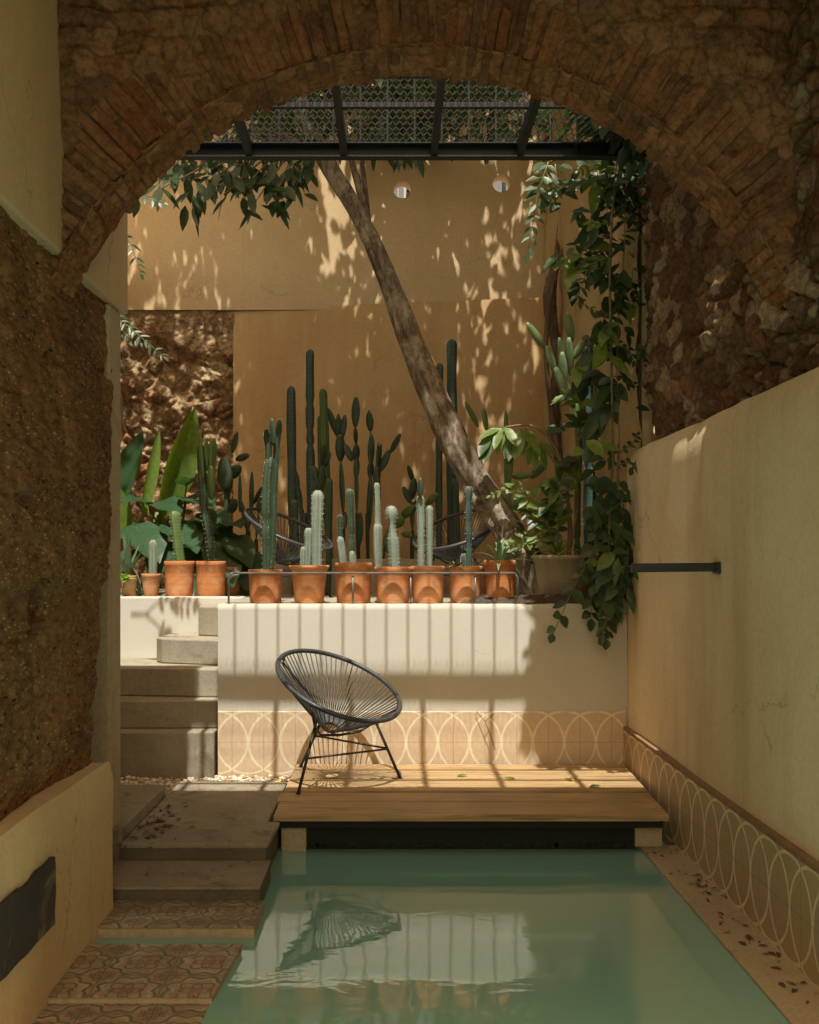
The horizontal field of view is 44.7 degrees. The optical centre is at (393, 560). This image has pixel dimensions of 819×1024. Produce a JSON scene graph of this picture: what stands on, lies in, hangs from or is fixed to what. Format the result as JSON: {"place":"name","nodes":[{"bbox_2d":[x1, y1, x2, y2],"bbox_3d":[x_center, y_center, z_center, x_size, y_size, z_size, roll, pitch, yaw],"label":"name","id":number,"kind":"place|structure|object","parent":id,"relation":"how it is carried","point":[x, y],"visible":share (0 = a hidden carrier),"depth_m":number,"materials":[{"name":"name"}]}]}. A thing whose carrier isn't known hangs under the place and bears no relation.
{"place":"outdoors","nodes":[
{"label":"outdoors","id":0,"kind":"place"},
{"bbox_2d":[113,785,165,859],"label":"raised paving","id":1,"kind":"structure","parent":0,"point":[138,803],"depth_m":5.06,"materials":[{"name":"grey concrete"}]},
{"bbox_2d":[120,596,243,779],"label":"concrete stairs","id":2,"kind":"structure","parent":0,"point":[168,687],"depth_m":6.54,"materials":[{"name":"beige concrete"}]},
{"bbox_2d":[121,808,280,865],"bbox_3d":[-0.923,1.503,5.211,0.666,0.350,1.258,0,0,0],"label":"path base","id":3,"kind":"object","parent":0,"point":[270,852],"visible":0.14,"depth_m":4.58,"materials":[{"name":"concrete"}]},
{"bbox_2d":[121,781,286,848],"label":"path","id":4,"kind":"structure","parent":3,"relation":"on","point":[211,805],"depth_m":5.01,"materials":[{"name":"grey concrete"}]},
{"bbox_2d":[117,795,267,877],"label":"leaf litter","id":5,"kind":"object","parent":4,"relation":"on","point":[158,820],"visible":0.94,"depth_m":4.84,"materials":[{"name":"brown plant"}]},
{"bbox_2d":[120,774,291,795],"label":"gravel","id":6,"kind":"structure","parent":0,"point":[167,782],"depth_m":6.14,"materials":[{"name":"beige gravel"}]},
{"bbox_2d":[196,429,216,560],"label":"column cactus","id":7,"kind":"object","parent":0,"point":[206,455],"depth_m":7.53,"materials":[{"name":"green plant"}]},
{"bbox_2d":[261,418,281,569],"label":"column cactus","id":8,"kind":"object","parent":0,"point":[270,480],"depth_m":6.48,"materials":[{"name":"green plant"}]},
{"bbox_2d":[120,588,450,602],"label":"terrace floor","id":9,"kind":"structure","parent":0,"point":[290,599],"depth_m":7.23,"materials":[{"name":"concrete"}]},
{"bbox_2d":[120,319,122,586],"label":"courtyard side wall","id":10,"kind":"structure","parent":9,"relation":"on","point":[121,406],"depth_m":9.83,"materials":[{"name":"paint"}]},
{"bbox_2d":[121,575,136,595],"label":"terracotta pot","id":11,"kind":"object","parent":9,"relation":"on","point":[129,589],"visible":0.68,"depth_m":7.52,"materials":[{"name":"ceramic"}]},
{"bbox_2d":[120,573,136,582],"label":"succulent","id":12,"kind":"object","parent":11,"relation":"in","point":[124,577],"visible":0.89,"depth_m":7.44,"materials":[{"name":"green plant"}]},
{"bbox_2d":[120,535,141,574],"bbox_3d":[-2.062,-0.036,7.559,0.276,0.331,0.252,0,0,-34],"label":"aloe","id":13,"kind":"object","parent":11,"relation":"in","point":[129,561],"visible":0.86,"depth_m":7.53,"materials":[{"name":"green plant"}]},
{"bbox_2d":[120,566,164,595],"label":"strap leaf plant","id":14,"kind":"object","parent":9,"relation":"on","point":[139,587],"visible":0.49,"depth_m":7.66,"materials":[{"name":"green plant"}]},
{"bbox_2d":[141,574,160,595],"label":"terracotta pot","id":15,"kind":"object","parent":9,"relation":"on","point":[151,584],"visible":0.91,"depth_m":7.51,"materials":[{"name":"ceramic"}]},
{"bbox_2d":[148,540,156,573],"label":"column cactus","id":16,"kind":"object","parent":15,"relation":"in","point":[152,561],"depth_m":7.54,"materials":[{"name":"green plant"}]},
{"bbox_2d":[120,407,198,588],"bbox_3d":[-2.033,-0.530,8.331,0.792,1.534,0.346,0,0,0],"label":"banana plant","id":17,"kind":"object","parent":9,"relation":"on","point":[181,462],"visible":0.63,"depth_m":8.35,"materials":[{"name":"green plant"}]},
{"bbox_2d":[120,310,233,587],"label":"old stone wall","id":18,"kind":"structure","parent":9,"relation":"on","point":[167,397],"depth_m":9.86,"materials":[{"name":"brown stone"}]},
{"bbox_2d":[120,475,236,574],"bbox_3d":[-1.769,-0.214,8.034,1.107,0.992,0.613,0,0,0],"label":"elephant ear plant","id":19,"kind":"object","parent":9,"relation":"on","point":[143,534],"visible":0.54,"depth_m":8.02,"materials":[{"name":"green plant"}]},
{"bbox_2d":[164,561,194,595],"bbox_3d":[-1.629,0.141,7.560,0.229,0.270,0.228,0,0,0],"label":"terracotta pot","id":20,"kind":"object","parent":9,"relation":"on","point":[179,578],"visible":0.92,"depth_m":7.47,"materials":[{"name":"ceramic"}]},
{"bbox_2d":[170,511,184,560],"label":"column cactus","id":21,"kind":"object","parent":20,"relation":"in","point":[177,544],"depth_m":7.54,"materials":[{"name":"green plant"}]},
{"bbox_2d":[196,561,225,595],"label":"terracotta pot","id":22,"kind":"object","parent":9,"relation":"on","point":[210,577],"visible":0.98,"depth_m":7.47,"materials":[{"name":"ceramic"}]},
{"bbox_2d":[193,518,261,595],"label":"elephant ear plant","id":23,"kind":"object","parent":9,"relation":"on","point":[238,552],"visible":0.67,"depth_m":7.87,"materials":[{"name":"green plant"}]},
{"bbox_2d":[225,567,241,595],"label":"terracotta pot","id":24,"kind":"object","parent":9,"relation":"on","point":[235,590],"visible":0.41,"depth_m":7.79,"materials":[{"name":"ceramic"}]},
{"bbox_2d":[248,569,282,602],"bbox_3d":[-0.837,0.168,6.500,0.224,0.216,0.225,0,0,0],"label":"terracotta pot","id":25,"kind":"object","parent":9,"relation":"on","point":[265,588],"visible":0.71,"depth_m":6.41,"materials":[{"name":"ceramic"}]},
{"bbox_2d":[244,507,332,596],"bbox_3d":[-0.774,-0.058,7.327,0.659,0.681,0.664,0,0,1],"label":"cord chair","id":26,"kind":"object","parent":9,"relation":"on","point":[283,556],"visible":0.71,"depth_m":7.38,"materials":[{"name":"black plastic"}]},
{"bbox_2d":[289,565,328,602],"bbox_3d":[-0.552,0.155,6.500,0.266,0.244,0.264,0,0,0],"label":"terracotta pot","id":27,"kind":"object","parent":9,"relation":"on","point":[308,588],"visible":1,"depth_m":6.41,"materials":[{"name":"ceramic"}]},
{"bbox_2d":[300,490,323,564],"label":"column cactus","id":28,"kind":"object","parent":27,"relation":"in","point":[311,548],"depth_m":6.48,"materials":[{"name":"green plant"}]},
{"bbox_2d":[291,478,332,594],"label":"column cactus","id":29,"kind":"object","parent":9,"relation":"on","point":[329,508],"depth_m":7.88,"materials":[{"name":"green plant"}]},
{"bbox_2d":[128,83,545,558],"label":"terrace back wall","id":30,"kind":"structure","parent":9,"relation":"on","point":[450,233],"depth_m":9.80,"materials":[{"name":"paint"}]},
{"bbox_2d":[132,79,574,594],"bbox_3d":[-0.457,-3.760,7.299,5.832,8.374,6.240,0,0,0],"label":"leaning tree","id":31,"kind":"object","parent":9,"relation":"on","point":[499,517],"visible":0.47,"depth_m":6.96,"materials":[{"name":"green plant"}]},
{"bbox_2d":[120,315,168,361],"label":"hanging fern","id":32,"kind":"object","parent":31,"relation":"hanging from","point":[137,340],"visible":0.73,"depth_m":6.20,"materials":[{"name":"green plant"}]},
{"bbox_2d":[128,195,167,279],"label":"hanging fern","id":33,"kind":"object","parent":31,"relation":"hanging from","point":[153,199],"visible":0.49,"depth_m":6.20,"materials":[{"name":"green plant"}]},
{"bbox_2d":[335,563,371,602],"bbox_3d":[-0.262,0.146,6.500,0.241,0.260,0.242,0,0,0],"label":"terracotta pot","id":34,"kind":"object","parent":9,"relation":"on","point":[362,588],"visible":0.98,"depth_m":6.40,"materials":[{"name":"ceramic"}]},
{"bbox_2d":[337,536,355,562],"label":"column cactus","id":35,"kind":"object","parent":34,"relation":"in","point":[341,550],"depth_m":6.49,"materials":[{"name":"green plant"}]},
{"bbox_2d":[239,559,522,594],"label":"bed wall","id":36,"kind":"structure","parent":9,"relation":"on","point":[286,585],"depth_m":8.00,"materials":[{"name":"concrete"}]},
{"bbox_2d":[375,567,410,602],"bbox_3d":[-0.005,0.160,6.500,0.241,0.233,0.241,0,0,0],"label":"terracotta pot","id":37,"kind":"object","parent":9,"relation":"on","point":[392,588],"visible":0.93,"depth_m":6.40,"materials":[{"name":"ceramic"}]},
{"bbox_2d":[385,506,399,566],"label":"column cactus","id":38,"kind":"object","parent":37,"relation":"in","point":[393,540],"depth_m":6.48,"materials":[{"name":"green plant"}]},
{"bbox_2d":[411,566,443,602],"bbox_3d":[0.223,0.158,6.500,0.218,0.238,0.218,0,0,0],"label":"terracotta pot","id":39,"kind":"object","parent":9,"relation":"on","point":[427,588],"visible":1,"depth_m":6.41,"materials":[{"name":"ceramic"}]},
{"bbox_2d":[412,509,489,575],"bbox_3d":[0.463,-0.058,7.352,0.664,0.681,0.659,0,0,11],"label":"cord chair","id":40,"kind":"object","parent":9,"relation":"on","point":[478,540],"visible":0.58,"depth_m":7.45,"materials":[{"name":"black plastic"}]},
{"bbox_2d":[449,566,481,602],"bbox_3d":[0.469,0.158,6.500,0.219,0.238,0.218,0,0,0],"label":"terracotta pot","id":41,"kind":"object","parent":9,"relation":"on","point":[461,587],"visible":0.91,"depth_m":6.41,"materials":[{"name":"ceramic"}]},
{"bbox_2d":[444,559,462,568],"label":"succulent","id":42,"kind":"object","parent":41,"relation":"on","point":[456,563],"visible":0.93,"depth_m":6.43,"materials":[{"name":"green plant"}]},
{"bbox_2d":[460,486,472,565],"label":"column cactus","id":43,"kind":"object","parent":41,"relation":"in","point":[466,558],"depth_m":6.49,"materials":[{"name":"green plant"}]},
{"bbox_2d":[465,401,547,509],"bbox_3d":[0.841,-0.457,7.487,0.621,1.467,0.114,0,0,0],"label":"jointed cactus","id":44,"kind":"object","parent":9,"relation":"on","point":[508,475],"visible":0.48,"depth_m":7.46,"materials":[{"name":"green plant"}]},
{"bbox_2d":[461,593,594,603],"bbox_3d":[0.947,0.256,6.532,1.026,0.088,0.375,0,0,0],"label":"soil mound","id":45,"kind":"object","parent":9,"relation":"on","point":[526,598],"visible":0.61,"depth_m":6.39,"materials":[{"name":"brown soil"}]},
{"bbox_2d":[483,560,515,598],"bbox_3d":[0.692,0.138,6.500,0.214,0.276,0.213,0,0,0],"label":"terracotta pot","id":46,"kind":"object","parent":45,"relation":"on","point":[497,586],"visible":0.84,"depth_m":6.41,"materials":[{"name":"ceramic"}]},
{"bbox_2d":[477,538,538,576],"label":"agave","id":47,"kind":"object","parent":46,"relation":"in","point":[498,553],"visible":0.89,"depth_m":6.47,"materials":[{"name":"green plant"}]},
{"bbox_2d":[530,555,597,594],"bbox_3d":[1.183,0.120,6.850,0.500,0.312,0.502,0,0,0],"label":"clay planter","id":48,"kind":"object","parent":9,"relation":"on","point":[553,577],"visible":0.56,"depth_m":6.65,"materials":[{"name":"ceramic"}]},
{"bbox_2d":[486,458,574,552],"bbox_3d":[0.924,-0.367,6.765,0.600,0.648,0.140,0,0,0],"label":"feather leaf plant","id":49,"kind":"object","parent":48,"relation":"in","point":[537,524],"visible":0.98,"depth_m":6.75,"materials":[{"name":"green plant"}]},
{"bbox_2d":[478,388,591,554],"bbox_3d":[0.990,-0.583,6.782,0.844,1.213,0.230,0,0,0],"label":"young tree","id":50,"kind":"object","parent":48,"relation":"in","point":[514,445],"visible":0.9,"depth_m":6.78,"materials":[{"name":"green plant"}]},
{"bbox_2d":[530,540,580,579],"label":"strap leaf plant","id":51,"kind":"object","parent":48,"relation":"in","point":[558,549],"visible":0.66,"depth_m":6.72,"materials":[{"name":"green plant"}]},
{"bbox_2d":[526,312,590,554],"bbox_3d":[1.153,-0.721,6.936,0.473,1.994,0.115,0,0,0],"label":"jointed cactus","id":52,"kind":"object","parent":48,"relation":"in","point":[566,358],"visible":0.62,"depth_m":6.91,"materials":[{"name":"green plant"}]},
{"bbox_2d":[581,335,596,554],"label":"column cactus","id":53,"kind":"object","parent":9,"relation":"on","point":[588,496],"depth_m":7.27,"materials":[{"name":"green plant"}]},
{"bbox_2d":[542,100,654,603],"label":"side wall","id":54,"kind":"structure","parent":9,"relation":"on","point":[633,418],"depth_m":7.40,"materials":[{"name":"yellow paint"}]},
{"bbox_2d":[543,225,562,477],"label":"dry vine","id":55,"kind":"object","parent":54,"relation":"attached to","point":[551,330],"visible":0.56,"depth_m":8.80,"materials":[{"name":"brown plant"}]},
{"bbox_2d":[546,432,640,649],"bbox_3d":[1.284,-0.119,6.156,0.559,1.346,0.414,0,0,31],"label":"trailing vine","id":56,"kind":"object","parent":54,"relation":"hanging from","point":[605,589],"visible":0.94,"depth_m":6.11,"materials":[{"name":"green plant"}]},
{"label":"planting bed soil","id":57,"kind":"structure","parent":9,"relation":"on","visible":0},
{"bbox_2d":[217,431,249,512],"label":"jointed cactus","id":58,"kind":"object","parent":57,"relation":"on","point":[227,473],"visible":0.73,"depth_m":8.24,"materials":[{"name":"green plant"}]},
{"bbox_2d":[238,471,261,536],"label":"jointed cactus","id":59,"kind":"object","parent":57,"relation":"on","point":[252,501],"visible":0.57,"depth_m":8.15,"materials":[{"name":"green plant"}]},
{"bbox_2d":[249,495,261,550],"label":"jointed cactus","id":60,"kind":"object","parent":57,"relation":"on","point":[258,503],"visible":0.5,"depth_m":8.06,"materials":[{"name":"green plant"}]},
{"bbox_2d":[285,386,307,553],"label":"column cactus","id":61,"kind":"object","parent":57,"relation":"on","point":[294,492],"depth_m":8.28,"materials":[{"name":"green plant"}]},
{"bbox_2d":[305,349,315,512],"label":"column cactus","id":62,"kind":"object","parent":57,"relation":"on","point":[310,441],"depth_m":8.33,"materials":[{"name":"green plant"}]},
{"bbox_2d":[313,444,330,519],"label":"jointed cactus","id":63,"kind":"object","parent":57,"relation":"on","point":[320,478],"visible":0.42,"depth_m":8.18,"materials":[{"name":"green plant"}]},
{"bbox_2d":[327,408,352,544],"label":"jointed cactus","id":64,"kind":"object","parent":57,"relation":"on","point":[338,425],"visible":0.84,"depth_m":8.25,"materials":[{"name":"green plant"}]},
{"bbox_2d":[351,397,362,558],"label":"jointed cactus","id":65,"kind":"object","parent":57,"relation":"on","point":[355,413],"visible":0.93,"depth_m":8.30,"materials":[{"name":"green plant"}]},
{"bbox_2d":[365,410,374,558],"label":"jointed cactus","id":66,"kind":"object","parent":57,"relation":"on","point":[370,467],"visible":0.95,"depth_m":8.35,"materials":[{"name":"green plant"}]},
{"bbox_2d":[373,433,400,503],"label":"jointed cactus","id":67,"kind":"object","parent":57,"relation":"on","point":[381,465],"visible":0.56,"depth_m":8.33,"materials":[{"name":"green plant"}]},
{"bbox_2d":[402,465,416,558],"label":"jointed cactus","id":68,"kind":"object","parent":57,"relation":"on","point":[409,495],"visible":0.8,"depth_m":8.26,"materials":[{"name":"green plant"}]},
{"bbox_2d":[382,493,437,558],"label":"jointed cactus","id":69,"kind":"object","parent":57,"relation":"on","point":[407,512],"visible":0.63,"depth_m":8.21,"materials":[{"name":"green plant"}]},
{"bbox_2d":[435,363,459,558],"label":"column cactus","id":70,"kind":"object","parent":57,"relation":"on","point":[439,480],"depth_m":8.48,"materials":[{"name":"green plant"}]},
{"bbox_2d":[307,465,318,525],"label":"column cactus","id":71,"kind":"object","parent":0,"point":[313,469],"depth_m":8.17,"materials":[{"name":"green plant"}]},
{"bbox_2d":[317,389,333,558],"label":"column cactus","id":72,"kind":"object","parent":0,"point":[323,435],"depth_m":8.43,"materials":[{"name":"green plant"}]},
{"bbox_2d":[337,489,355,562],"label":"column cactus","id":73,"kind":"object","parent":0,"point":[350,512],"depth_m":6.54,"materials":[{"name":"green plant"}]},
{"bbox_2d":[373,483,382,567],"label":"column cactus","id":74,"kind":"object","parent":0,"point":[378,543],"depth_m":6.50,"materials":[{"name":"green plant"}]},
{"bbox_2d":[48,843,788,1023],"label":"water","id":75,"kind":"structure","parent":0,"point":[484,936],"depth_m":3.82,"materials":[{"name":"teal liquid"}]},
{"bbox_2d":[273,764,668,850],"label":"wooden deck","id":76,"kind":"structure","parent":75,"relation":"in","point":[375,806],"depth_m":5.16,"materials":[{"name":"brown wood"}]},
{"bbox_2d":[275,648,401,794],"bbox_3d":[-0.319,0.910,5.742,0.732,0.757,0.737,0,0,13],"label":"cord chair","id":77,"kind":"object","parent":76,"relation":"on","point":[322,716],"visible":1,"depth_m":5.82,"materials":[{"name":"black plastic"}]},
{"bbox_2d":[416,478,432,565],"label":"column cactus","id":78,"kind":"object","parent":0,"point":[420,506],"depth_m":6.48,"materials":[{"name":"green plant"}]},
{"bbox_2d":[394,181,507,197],"bbox_3d":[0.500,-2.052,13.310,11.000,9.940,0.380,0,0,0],"label":"wall lamp","id":79,"kind":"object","parent":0,"point":[404,192],"depth_m":13.12,"materials":[{"name":"white metal"}]},
{"bbox_2d":[446,339,457,553],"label":"column cactus","id":80,"kind":"object","parent":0,"point":[451,348],"depth_m":8.57,"materials":[{"name":"green plant"}]},
{"bbox_2d":[623,367,818,988],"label":"plaster wall","id":81,"kind":"structure","parent":0,"point":[721,746],"depth_m":4.25,"materials":[{"name":"paint"}]},
{"bbox_2d":[630,562,720,573],"bbox_3d":[1.286,0.035,4.530,0.403,0.055,0.080,0,0,0],"label":"steel bar","id":82,"kind":"object","parent":81,"relation":"attached to","point":[714,567],"visible":1,"depth_m":4.51,"materials":[{"name":"black metal"}]},
{"bbox_2d":[641,0,818,442],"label":"rubble wall","id":83,"kind":"structure","parent":81,"relation":"on","point":[719,338],"depth_m":4.64,"materials":[{"name":"stone"}]},
{"bbox_2d":[521,138,649,477],"bbox_3d":[1.258,-1.566,6.146,0.969,2.134,0.564,0,0,0],"label":"climbing vine","id":84,"kind":"object","parent":83,"relation":"hanging from","point":[615,193],"visible":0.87,"depth_m":6.06,"materials":[{"name":"green plant"}]},
{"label":"pool floor","id":85,"kind":"structure","parent":0,"visible":0},
{"bbox_2d":[0,761,112,1023],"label":"plaster wall","id":86,"kind":"structure","parent":85,"relation":"on","point":[56,873],"depth_m":3.36,"materials":[{"name":"beige paint"}]},
{"bbox_2d":[0,205,119,827],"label":"earth wall","id":87,"kind":"structure","parent":86,"relation":"on","point":[59,535],"depth_m":3.68,"materials":[{"name":"stone"}]},
{"bbox_2d":[0,0,127,314],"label":"plaster wall","id":88,"kind":"structure","parent":87,"relation":"on","point":[31,155],"depth_m":3.58,"materials":[{"name":"beige paint"}]},
{"bbox_2d":[50,0,798,313],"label":"brick arch","id":89,"kind":"structure","parent":87,"relation":"on","point":[697,98],"depth_m":3.85,"materials":[{"name":"brown brick"}]},
{"bbox_2d":[175,75,646,159],"bbox_3d":[0.025,-2.558,4.585,2.950,1.057,0.993,0,0,0],"label":"steel footbridge","id":90,"kind":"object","parent":89,"relation":"on","point":[342,148],"visible":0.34,"depth_m":4.99,"materials":[{"name":"metal"}]},
{"bbox_2d":[536,109,663,179],"bbox_3d":[1.238,-2.630,5.196,1.067,1.387,1.559,0,0,0],"label":"bridge creeper","id":91,"kind":"object","parent":90,"relation":"on","point":[626,150],"visible":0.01,"depth_m":4.99,"materials":[{"name":"green plant"}]},
{"bbox_2d":[33,860,270,1023],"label":"pool steps","id":92,"kind":"structure","parent":85,"relation":"on","point":[165,899],"depth_m":3.73,"materials":[{"name":"tile"}]},
{"bbox_2d":[218,603,626,777],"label":"planter wall","id":93,"kind":"structure","parent":85,"relation":"on","point":[446,671],"depth_m":6.30,"materials":[{"name":"paint"}]},
{"bbox_2d":[228,572,518,603],"bbox_3d":[-0.131,0.181,6.345,1.857,0.213,0.024,0,0,0],"label":"guard rail","id":94,"kind":"object","parent":93,"relation":"on","point":[514,573],"visible":1,"depth_m":6.33,"materials":[{"name":"grey metal"}]},
{"bbox_2d":[476,711,495,749],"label":"dry twig","id":95,"kind":"object","parent":93,"relation":"attached to","point":[487,727],"visible":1,"depth_m":6.25,"materials":[{"name":"brown wood"}]},
{"bbox_2d":[639,840,818,1023],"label":"pool coping","id":96,"kind":"object","parent":85,"relation":"on","point":[754,961],"visible":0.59,"depth_m":3.85,"materials":[{"name":"stone"}]},
{"bbox_2d":[647,849,817,1001],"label":"leaf litter","id":97,"kind":"object","parent":96,"relation":"on","point":[778,954],"visible":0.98,"depth_m":3.81,"materials":[{"name":"brown plant"}]}
]}

